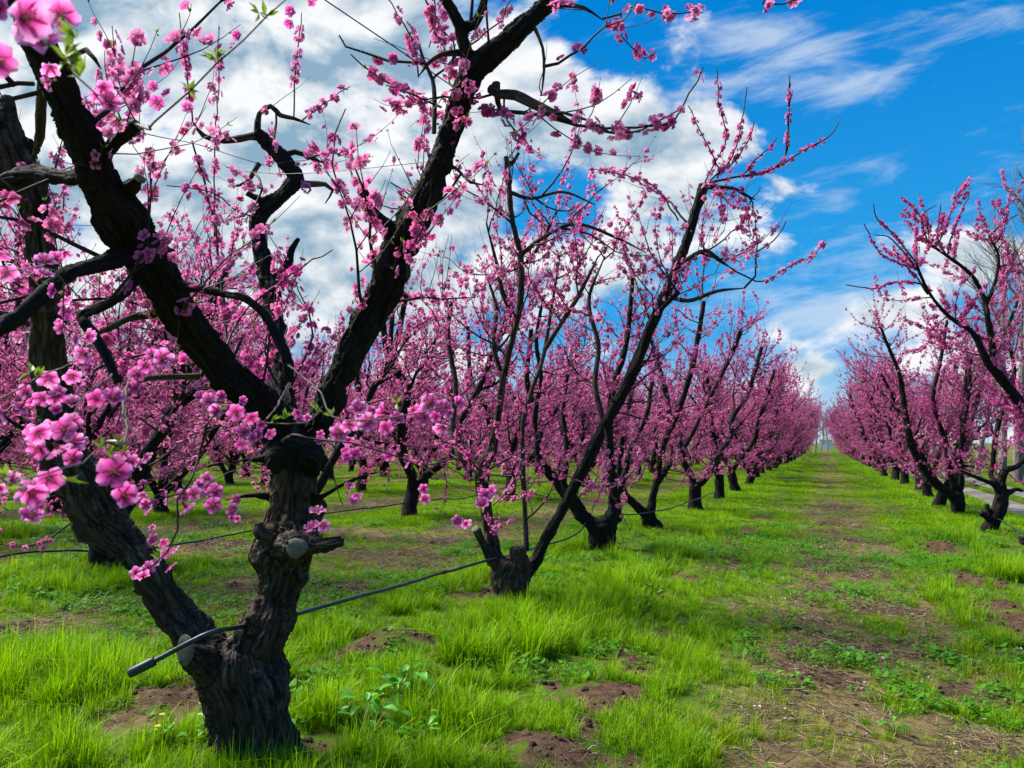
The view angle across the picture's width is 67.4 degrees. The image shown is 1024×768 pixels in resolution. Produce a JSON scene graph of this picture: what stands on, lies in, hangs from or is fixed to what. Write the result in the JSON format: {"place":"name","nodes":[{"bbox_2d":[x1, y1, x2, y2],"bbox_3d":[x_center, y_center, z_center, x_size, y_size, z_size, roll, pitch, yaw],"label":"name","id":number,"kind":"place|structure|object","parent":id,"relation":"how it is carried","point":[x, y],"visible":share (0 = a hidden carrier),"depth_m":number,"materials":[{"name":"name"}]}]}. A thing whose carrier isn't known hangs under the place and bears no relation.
{"place":"outdoors","nodes":[
{"label":"outdoors","id":0,"kind":"place"},
{"bbox_2d":[139,132,262,164],"bbox_3d":[-1.457,-1.074,3.540,0.190,0.656,2.074,1,-4,-7],"label":"brace wire","id":1,"kind":"object","parent":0,"point":[196,144],"visible":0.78,"depth_m":3.83,"materials":[{"name":"metal"}]},
{"bbox_2d":[196,702,207,747],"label":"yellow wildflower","id":2,"kind":"object","parent":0,"point":[205,741],"visible":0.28,"depth_m":3.64,"materials":[{"name":"green plant"}]},
{"bbox_2d":[127,491,716,677],"bbox_3d":[1.420,1.803,10.678,0.760,0.354,16.174,-2,-5,22],"label":"irrigation hose","id":3,"kind":"object","parent":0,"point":[143,666],"visible":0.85,"depth_m":4.11,"materials":[{"name":"rubber"}]},
{"bbox_2d":[0,443,1023,767],"bbox_3d":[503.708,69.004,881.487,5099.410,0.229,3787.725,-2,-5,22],"label":"ground","id":4,"kind":"structure","parent":0,"point":[600,691],"depth_m":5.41,"materials":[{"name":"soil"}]},
{"bbox_2d":[0,434,21,483],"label":"peach tree","id":5,"kind":"object","parent":4,"relation":"on","point":[8,460],"visible":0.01,"depth_m":28.31,"materials":[{"name":"pink plant"}]},
{"bbox_2d":[0,284,90,433],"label":"peach tree","id":6,"kind":"object","parent":4,"relation":"on","point":[5,335],"visible":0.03,"depth_m":16.68,"materials":[{"name":"pink plant"}]},
{"bbox_2d":[0,278,139,483],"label":"peach tree","id":7,"kind":"object","parent":4,"relation":"on","point":[6,442],"visible":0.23,"depth_m":12.84,"materials":[{"name":"pink plant"}]},
{"bbox_2d":[0,332,146,478],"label":"peach tree","id":8,"kind":"object","parent":4,"relation":"on","point":[81,405],"visible":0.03,"depth_m":18.99,"materials":[{"name":"pink plant"}]},
{"bbox_2d":[0,308,173,511],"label":"peach tree","id":9,"kind":"object","parent":4,"relation":"on","point":[56,506],"visible":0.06,"depth_m":16.61,"materials":[{"name":"pink plant"}]},
{"bbox_2d":[0,111,318,567],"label":"peach tree","id":10,"kind":"object","parent":4,"relation":"on","point":[181,395],"visible":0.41,"depth_m":8.74,"materials":[{"name":"pink plant"}]},
{"bbox_2d":[148,713,187,748],"bbox_3d":[-1.632,1.658,3.635,0.158,0.166,0.136,-4,-6,44],"label":"yellow wildflower","id":11,"kind":"object","parent":4,"relation":"on","point":[165,730],"visible":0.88,"depth_m":3.64,"materials":[{"name":"green plant"}]},
{"bbox_2d":[121,356,224,467],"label":"peach tree","id":12,"kind":"object","parent":4,"relation":"on","point":[192,427],"visible":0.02,"depth_m":28.89,"materials":[{"name":"pink plant"}]},
{"bbox_2d":[90,311,261,491],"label":"peach tree","id":13,"kind":"object","parent":4,"relation":"on","point":[214,458],"visible":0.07,"depth_m":23.08,"materials":[{"name":"pink plant"}]},
{"bbox_2d":[64,302,298,513],"bbox_3d":[-7.152,0.405,16.011,4.378,4.823,5.040,-4,-6,43],"label":"peach tree","id":14,"kind":"object","parent":4,"relation":"on","point":[167,484],"visible":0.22,"depth_m":15.61,"materials":[{"name":"pink plant"}]},
{"bbox_2d":[0,470,447,500],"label":"irrigation hose","id":15,"kind":"object","parent":4,"relation":"on","point":[252,483],"visible":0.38,"depth_m":18.32,"materials":[{"name":"rubber"}]},
{"bbox_2d":[193,404,256,471],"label":"peach tree","id":16,"kind":"object","parent":4,"relation":"on","point":[227,457],"visible":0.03,"depth_m":38.94,"materials":[{"name":"pink plant"}]},
{"bbox_2d":[187,344,263,485],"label":"peach tree","id":17,"kind":"object","parent":4,"relation":"on","point":[228,478],"visible":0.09,"depth_m":26.54,"materials":[{"name":"pink plant"}]},
{"bbox_2d":[197,311,329,484],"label":"peach tree","id":18,"kind":"object","parent":4,"relation":"on","point":[255,466],"visible":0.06,"depth_m":26.42,"materials":[{"name":"pink plant"}]},
{"bbox_2d":[222,354,319,477],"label":"peach tree","id":19,"kind":"object","parent":4,"relation":"on","point":[243,456],"visible":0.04,"depth_m":32.58,"materials":[{"name":"pink plant"}]},
{"bbox_2d":[0,480,548,557],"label":"irrigation hose","id":20,"kind":"object","parent":4,"relation":"on","point":[45,551],"visible":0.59,"depth_m":10.75,"materials":[{"name":"rubber"}]},
{"bbox_2d":[232,310,342,484],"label":"peach tree","id":21,"kind":"object","parent":4,"relation":"on","point":[305,400],"visible":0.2,"depth_m":20.74,"materials":[{"name":"pink plant"}]},
{"bbox_2d":[150,205,476,494],"bbox_3d":[-3.339,-0.057,12.156,5.609,5.114,2.654,0,-4,2],"label":"peach tree","id":22,"kind":"object","parent":4,"relation":"on","point":[386,368],"visible":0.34,"depth_m":11.99,"materials":[{"name":"pink plant"}]},
{"bbox_2d":[295,355,358,480],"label":"peach tree","id":23,"kind":"object","parent":4,"relation":"on","point":[331,475],"visible":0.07,"depth_m":30.11,"materials":[{"name":"pink plant"}]},
{"bbox_2d":[336,387,376,471],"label":"peach tree","id":24,"kind":"object","parent":4,"relation":"on","point":[351,467],"visible":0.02,"depth_m":39.62,"materials":[{"name":"pink plant"}]},
{"bbox_2d":[334,683,400,730],"bbox_3d":[-0.755,1.681,3.989,0.332,0.238,0.331,2,-5,-23],"label":"broadleaf weed","id":25,"kind":"object","parent":4,"relation":"on","point":[374,706],"visible":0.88,"depth_m":3.93,"materials":[{"name":"green plant"}]},
{"bbox_2d":[349,360,426,476],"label":"peach tree","id":26,"kind":"object","parent":4,"relation":"on","point":[382,467],"visible":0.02,"depth_m":33.73,"materials":[{"name":"pink plant"}]},
{"bbox_2d":[321,308,464,491],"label":"peach tree","id":27,"kind":"object","parent":4,"relation":"on","point":[360,485],"visible":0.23,"depth_m":23.16,"materials":[{"name":"pink plant"}]},
{"bbox_2d":[367,660,435,704],"bbox_3d":[-0.593,1.695,4.386,0.379,0.260,0.397,-2,-5,22],"label":"broadleaf weed","id":28,"kind":"object","parent":4,"relation":"on","point":[397,678],"visible":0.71,"depth_m":4.33,"materials":[{"name":"green plant"}]},
{"bbox_2d":[0,0,802,762],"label":"peach tree","id":29,"kind":"object","parent":4,"relation":"on","point":[242,680],"visible":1,"depth_m":3.29,"materials":[{"name":"pink plant"}]},
{"bbox_2d":[244,161,426,173],"bbox_3d":[-0.941,-1.127,4.036,1.558,0.310,0.096,-4,-6,39],"label":"brace wire","id":30,"kind":"object","parent":29,"relation":"attached to","point":[340,170],"visible":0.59,"depth_m":4.05,"materials":[{"name":"metal"}]},
{"bbox_2d":[325,0,448,83],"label":"brace wire","id":31,"kind":"object","parent":29,"relation":"attached to","point":[382,38],"visible":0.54,"depth_m":3.19,"materials":[{"name":"metal"}]},
{"bbox_2d":[334,317,476,484],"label":"peach tree","id":32,"kind":"object","parent":4,"relation":"on","point":[432,454],"visible":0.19,"depth_m":26.14,"materials":[{"name":"pink plant"}]},
{"bbox_2d":[368,365,461,466],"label":"peach tree","id":33,"kind":"object","parent":4,"relation":"on","point":[415,452],"visible":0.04,"depth_m":36.54,"materials":[{"name":"pink plant"}]},
{"bbox_2d":[394,709,441,742],"bbox_3d":[-0.461,1.716,3.807,0.244,0.161,0.218,-2,-5,22],"label":"broadleaf weed","id":34,"kind":"object","parent":4,"relation":"on","point":[430,720],"visible":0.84,"depth_m":3.83,"materials":[{"name":"green plant"}]},
{"bbox_2d":[408,417,442,462],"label":"peach tree","id":35,"kind":"object","parent":4,"relation":"on","point":[419,433],"visible":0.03,"depth_m":46.69,"materials":[{"name":"pink plant"}]},
{"bbox_2d":[329,220,561,515],"bbox_3d":[-1.590,-0.216,15.046,4.995,5.913,3.633,-2,-5,25],"label":"peach tree","id":36,"kind":"object","parent":4,"relation":"on","point":[411,496],"visible":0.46,"depth_m":14.84,"materials":[{"name":"pink plant"}]},
{"bbox_2d":[425,399,485,470],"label":"peach tree","id":37,"kind":"object","parent":4,"relation":"on","point":[459,468],"visible":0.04,"depth_m":40.62,"materials":[{"name":"pink plant"}]},
{"bbox_2d":[416,368,530,480],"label":"peach tree","id":38,"kind":"object","parent":4,"relation":"on","point":[470,440],"visible":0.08,"depth_m":29.44,"materials":[{"name":"pink plant"}]},
{"bbox_2d":[456,370,543,476],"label":"peach tree","id":39,"kind":"object","parent":4,"relation":"on","point":[504,473],"visible":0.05,"depth_m":33.26,"materials":[{"name":"pink plant"}]},
{"bbox_2d":[0,522,1022,767],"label":"soil crumbs","id":40,"kind":"object","parent":4,"relation":"on","point":[524,732],"visible":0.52,"depth_m":5.24,"materials":[{"name":"soil"}]},
{"bbox_2d":[0,452,1023,767],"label":"grass","id":41,"kind":"structure","parent":4,"relation":"on","point":[52,680],"depth_m":5.53,"materials":[{"name":"plant"}]},
{"bbox_2d":[0,518,1023,767],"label":"clover","id":42,"kind":"object","parent":4,"relation":"on","point":[860,654],"visible":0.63,"depth_m":7.16,"materials":[{"name":"plant"}]},
{"bbox_2d":[433,294,613,498],"bbox_3d":[0.433,0.147,20.332,5.070,6.000,3.686,1,-5,-17],"label":"peach tree","id":43,"kind":"object","parent":4,"relation":"on","point":[513,440],"visible":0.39,"depth_m":20.26,"materials":[{"name":"pink plant"}]},
{"bbox_2d":[25,538,1021,758],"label":"fallen petals","id":44,"kind":"object","parent":4,"relation":"on","point":[754,636],"visible":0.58,"depth_m":5.94,"materials":[{"name":"plant"}]},
{"bbox_2d":[487,391,577,473],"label":"peach tree","id":45,"kind":"object","parent":4,"relation":"on","point":[536,469],"visible":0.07,"depth_m":36.89,"materials":[{"name":"pink plant"}]},
{"bbox_2d":[485,344,600,489],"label":"peach tree","id":46,"kind":"object","parent":4,"relation":"on","point":[517,407],"visible":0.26,"depth_m":23.61,"materials":[{"name":"pink plant"}]},
{"bbox_2d":[511,348,643,480],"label":"peach tree","id":47,"kind":"object","parent":4,"relation":"on","point":[583,427],"visible":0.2,"depth_m":26.97,"materials":[{"name":"pink plant"}]},
{"bbox_2d":[488,205,698,549],"bbox_3d":[1.285,0.091,10.603,3.274,4.858,2.046,0,-4,-5],"label":"peach tree","id":48,"kind":"object","parent":4,"relation":"on","point":[603,529],"visible":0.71,"depth_m":10.56,"materials":[{"name":"pink plant"}]},
{"bbox_2d":[388,67,839,601],"bbox_3d":[0.635,-0.319,6.919,4.421,4.892,2.464,-2,-5,22],"label":"peach tree","id":49,"kind":"object","parent":4,"relation":"on","point":[514,572],"visible":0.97,"depth_m":7.00,"materials":[{"name":"pink plant"}]},
{"bbox_2d":[568,369,659,469],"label":"peach tree","id":50,"kind":"object","parent":4,"relation":"on","point":[634,410],"visible":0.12,"depth_m":30.68,"materials":[{"name":"pink plant"}]},
{"bbox_2d":[599,379,665,474],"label":"peach tree","id":51,"kind":"object","parent":4,"relation":"on","point":[652,410],"visible":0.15,"depth_m":34.14,"materials":[{"name":"pink plant"}]},
{"bbox_2d":[603,358,684,473],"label":"peach tree","id":52,"kind":"object","parent":4,"relation":"on","point":[652,463],"visible":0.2,"depth_m":37.25,"materials":[{"name":"pink plant"}]},
{"bbox_2d":[622,375,703,466],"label":"peach tree","id":53,"kind":"object","parent":4,"relation":"on","point":[672,447],"visible":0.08,"depth_m":40.84,"materials":[{"name":"pink plant"}]},
{"bbox_2d":[643,388,707,467],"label":"peach tree","id":54,"kind":"object","parent":4,"relation":"on","point":[696,444],"visible":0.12,"depth_m":43.96,"materials":[{"name":"pink plant"}]},
{"bbox_2d":[581,262,776,528],"bbox_3d":[2.845,0.242,12.934,3.474,4.895,1.992,0,-4,-6],"label":"peach tree","id":55,"kind":"object","parent":4,"relation":"on","point":[651,519],"visible":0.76,"depth_m":12.98,"materials":[{"name":"pink plant"}]},
{"bbox_2d":[667,394,718,465],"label":"peach tree","id":56,"kind":"object","parent":4,"relation":"on","point":[689,463],"visible":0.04,"depth_m":47.39,"materials":[{"name":"pink plant"}]},
{"bbox_2d":[626,301,796,509],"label":"peach tree","id":57,"kind":"object","parent":4,"relation":"on","point":[694,492],"visible":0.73,"depth_m":16.93,"materials":[{"name":"pink plant"}]},
{"bbox_2d":[662,338,776,498],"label":"peach tree","id":58,"kind":"object","parent":4,"relation":"on","point":[719,485],"visible":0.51,"depth_m":19.32,"materials":[{"name":"pink plant"}]},
{"bbox_2d":[684,345,797,490],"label":"peach tree","id":59,"kind":"object","parent":4,"relation":"on","point":[733,481],"visible":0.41,"depth_m":22.79,"materials":[{"name":"pink plant"}]},
{"bbox_2d":[701,358,808,479],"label":"peach tree","id":60,"kind":"object","parent":4,"relation":"on","point":[749,438],"visible":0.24,"depth_m":30.05,"materials":[{"name":"pink plant"}]},
{"bbox_2d":[686,361,824,484],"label":"peach tree","id":61,"kind":"object","parent":4,"relation":"on","point":[750,478],"visible":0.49,"depth_m":26.71,"materials":[{"name":"pink plant"}]},
{"bbox_2d":[729,382,790,473],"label":"peach tree","id":62,"kind":"object","parent":4,"relation":"on","point":[762,472],"visible":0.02,"depth_m":36.95,"materials":[{"name":"pink plant"}]},
{"bbox_2d":[701,371,819,476],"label":"peach tree","id":63,"kind":"object","parent":4,"relation":"on","point":[786,441],"visible":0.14,"depth_m":32.78,"materials":[{"name":"pink plant"}]},
{"bbox_2d":[725,382,806,470],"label":"peach tree","id":64,"kind":"object","parent":4,"relation":"on","point":[768,468],"visible":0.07,"depth_m":40.59,"materials":[{"name":"pink plant"}]},
{"bbox_2d":[750,669,783,685],"bbox_3d":[1.541,1.804,4.677,0.185,0.126,0.199,3,-5,-36],"label":"broadleaf weed","id":65,"kind":"object","parent":4,"relation":"on","point":[764,676],"visible":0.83,"depth_m":4.67,"materials":[{"name":"green plant"}]},
{"bbox_2d":[746,391,806,466],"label":"peach tree","id":66,"kind":"object","parent":4,"relation":"on","point":[790,446],"visible":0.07,"depth_m":47.04,"materials":[{"name":"pink plant"}]},
{"bbox_2d":[750,399,816,464],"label":"peach tree","id":67,"kind":"object","parent":4,"relation":"on","point":[794,434],"visible":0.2,"depth_m":50.36,"materials":[{"name":"pink plant"}]},
{"bbox_2d":[785,671,813,689],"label":"broadleaf weed","id":68,"kind":"object","parent":4,"relation":"on","point":[805,679],"visible":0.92,"depth_m":4.64,"materials":[{"name":"green plant"}]},
{"bbox_2d":[783,395,824,461],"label":"peach tree","id":69,"kind":"object","parent":4,"relation":"on","point":[790,460],"visible":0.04,"depth_m":60.63,"materials":[{"name":"pink plant"}]},
{"bbox_2d":[783,392,827,463],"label":"peach tree","id":70,"kind":"object","parent":4,"relation":"on","point":[789,452],"visible":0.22,"depth_m":54.06,"materials":[{"name":"pink plant"}]},
{"bbox_2d":[783,401,827,460],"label":"peach tree","id":71,"kind":"object","parent":4,"relation":"on","point":[809,415],"visible":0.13,"depth_m":57.09,"materials":[{"name":"pink plant"}]},
{"bbox_2d":[792,400,821,459],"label":"peach tree","id":72,"kind":"object","parent":4,"relation":"on","point":[794,458],"visible":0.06,"depth_m":67.71,"materials":[{"name":"pink plant"}]},
{"bbox_2d":[797,406,817,457],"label":"peach tree","id":73,"kind":"object","parent":4,"relation":"on","point":[814,436],"visible":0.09,"depth_m":77.29,"materials":[{"name":"pink plant"}]},
{"bbox_2d":[792,402,828,453],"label":"peach tree","id":74,"kind":"object","parent":4,"relation":"on","point":[814,419],"visible":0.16,"depth_m":63.43,"materials":[{"name":"pink plant"}]},
{"bbox_2d":[819,414,833,451],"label":"bare tree","id":75,"kind":"object","parent":4,"relation":"on","point":[823,424],"visible":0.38,"depth_m":131.30,"materials":[{"name":"grey plant"}]},
{"bbox_2d":[821,405,831,451],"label":"bare tree","id":76,"kind":"object","parent":4,"relation":"on","point":[827,437],"visible":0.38,"depth_m":134.19,"materials":[{"name":"grey plant"}]},
{"bbox_2d":[824,641,854,658],"bbox_3d":[2.291,1.862,5.304,0.169,0.133,0.207,1,-5,-15],"label":"broadleaf weed","id":77,"kind":"object","parent":4,"relation":"on","point":[844,646],"visible":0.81,"depth_m":5.34,"materials":[{"name":"green plant"}]},
{"bbox_2d":[824,405,855,459],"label":"peach tree","id":78,"kind":"object","parent":4,"relation":"on","point":[827,408],"visible":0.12,"depth_m":69.90,"materials":[{"name":"pink plant"}]},
{"bbox_2d":[824,414,856,458],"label":"peach tree","id":79,"kind":"object","parent":4,"relation":"on","point":[833,430],"visible":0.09,"depth_m":71.73,"materials":[{"name":"pink plant"}]},
{"bbox_2d":[828,405,857,460],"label":"peach tree","id":80,"kind":"object","parent":4,"relation":"on","point":[852,452],"visible":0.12,"depth_m":65.41,"materials":[{"name":"pink plant"}]},
{"bbox_2d":[825,394,861,462],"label":"peach tree","id":81,"kind":"object","parent":4,"relation":"on","point":[834,419],"visible":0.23,"depth_m":58.13,"materials":[{"name":"pink plant"}]},
{"bbox_2d":[831,398,855,451],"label":"peach tree","id":82,"kind":"object","parent":4,"relation":"on","point":[838,410],"visible":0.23,"depth_m":56.37,"materials":[{"name":"pink plant"}]},
{"bbox_2d":[830,400,879,464],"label":"peach tree","id":83,"kind":"object","parent":4,"relation":"on","point":[862,457],"visible":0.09,"depth_m":51.88,"materials":[{"name":"pink plant"}]},
{"bbox_2d":[832,384,885,470],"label":"peach tree","id":84,"kind":"object","parent":4,"relation":"on","point":[875,467],"visible":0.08,"depth_m":41.32,"materials":[{"name":"pink plant"}]},
{"bbox_2d":[841,380,883,468],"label":"peach tree","id":85,"kind":"object","parent":4,"relation":"on","point":[855,430],"visible":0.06,"depth_m":44.65,"materials":[{"name":"pink plant"}]},
{"bbox_2d":[836,733,890,748],"bbox_3d":[1.766,1.767,3.829,0.101,0.030,0.274,3,-5,-34],"label":"fallen twig","id":86,"kind":"object","parent":4,"relation":"on","point":[839,734],"visible":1,"depth_m":3.85,"materials":[{"name":"wood"}]},
{"bbox_2d":[829,369,937,476],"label":"peach tree","id":87,"kind":"object","parent":4,"relation":"on","point":[859,423],"visible":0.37,"depth_m":34.70,"materials":[{"name":"pink plant"}]},
{"bbox_2d":[829,378,937,472],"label":"peach tree","id":88,"kind":"object","parent":4,"relation":"on","point":[858,434],"visible":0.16,"depth_m":38.31,"materials":[{"name":"pink plant"}]},
{"bbox_2d":[829,349,954,479],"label":"peach tree","id":89,"kind":"object","parent":4,"relation":"on","point":[895,474],"visible":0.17,"depth_m":30.77,"materials":[{"name":"pink plant"}]},
{"bbox_2d":[855,362,932,484],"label":"peach tree","id":90,"kind":"object","parent":4,"relation":"on","point":[904,477],"visible":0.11,"depth_m":27.25,"materials":[{"name":"pink plant"}]},
{"bbox_2d":[878,716,911,734],"bbox_3d":[1.961,1.767,3.956,0.130,0.105,0.155,4,-6,-44],"label":"broadleaf weed","id":91,"kind":"object","parent":4,"relation":"on","point":[881,721],"visible":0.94,"depth_m":3.96,"materials":[{"name":"green plant"}]},
{"bbox_2d":[834,346,960,490],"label":"peach tree","id":92,"kind":"object","parent":4,"relation":"on","point":[890,433],"visible":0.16,"depth_m":23.70,"materials":[{"name":"pink plant"}]},
{"bbox_2d":[842,286,1008,513],"bbox_3d":[8.456,0.444,16.006,3.324,5.085,2.012,1,-4,-7],"label":"peach tree","id":93,"kind":"object","parent":4,"relation":"on","point":[954,493],"visible":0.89,"depth_m":15.86,"materials":[{"name":"pink plant"}]},
{"bbox_2d":[839,328,1017,496],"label":"peach tree","id":94,"kind":"object","parent":4,"relation":"on","point":[926,489],"visible":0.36,"depth_m":21.43,"materials":[{"name":"pink plant"}]},
{"bbox_2d":[846,167,1023,544],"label":"peach tree","id":95,"kind":"object","parent":4,"relation":"on","point":[1002,379],"visible":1,"depth_m":9.60,"materials":[{"name":"pink plant"}]},
{"bbox_2d":[850,326,1023,506],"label":"peach tree","id":96,"kind":"object","parent":4,"relation":"on","point":[889,400],"visible":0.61,"depth_m":16.99,"materials":[{"name":"pink plant"}]},
{"bbox_2d":[931,276,1023,532],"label":"peach tree","id":97,"kind":"object","parent":4,"relation":"on","point":[1000,503],"visible":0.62,"depth_m":12.53,"materials":[{"name":"pink plant"}]},
{"bbox_2d":[940,241,1023,471],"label":"bare tree","id":98,"kind":"object","parent":4,"relation":"on","point":[1001,453],"visible":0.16,"depth_m":34.36,"materials":[{"name":"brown plant"}]},
{"bbox_2d":[958,327,1018,470],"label":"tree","id":99,"kind":"object","parent":4,"relation":"on","point":[982,442],"visible":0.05,"depth_m":40.26,"materials":[{"name":"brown plant"}]},
{"bbox_2d":[956,131,1023,481],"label":"bare tree","id":100,"kind":"object","parent":4,"relation":"on","point":[1018,474],"visible":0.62,"depth_m":30.03,"materials":[{"name":"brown plant"}]},
{"bbox_2d":[965,503,1023,535],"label":"irrigation hose","id":101,"kind":"object","parent":4,"relation":"on","point":[1000,520],"visible":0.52,"depth_m":11.78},
{"bbox_2d":[0,0,1023,442],"label":"sky","id":102,"kind":"structure","parent":0,"point":[924,95],"materials":[{"name":"blue"}]},
{"bbox_2d":[819,437,832,448],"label":"white shed","id":103,"kind":"structure","parent":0,"point":[830,445],"depth_m":189.31,"materials":[{"name":"white"}]},
{"bbox_2d":[888,463,1023,515],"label":"gravel path","id":104,"kind":"structure","parent":0,"point":[1015,507],"depth_m":22.20,"materials":[{"name":"gravel"}]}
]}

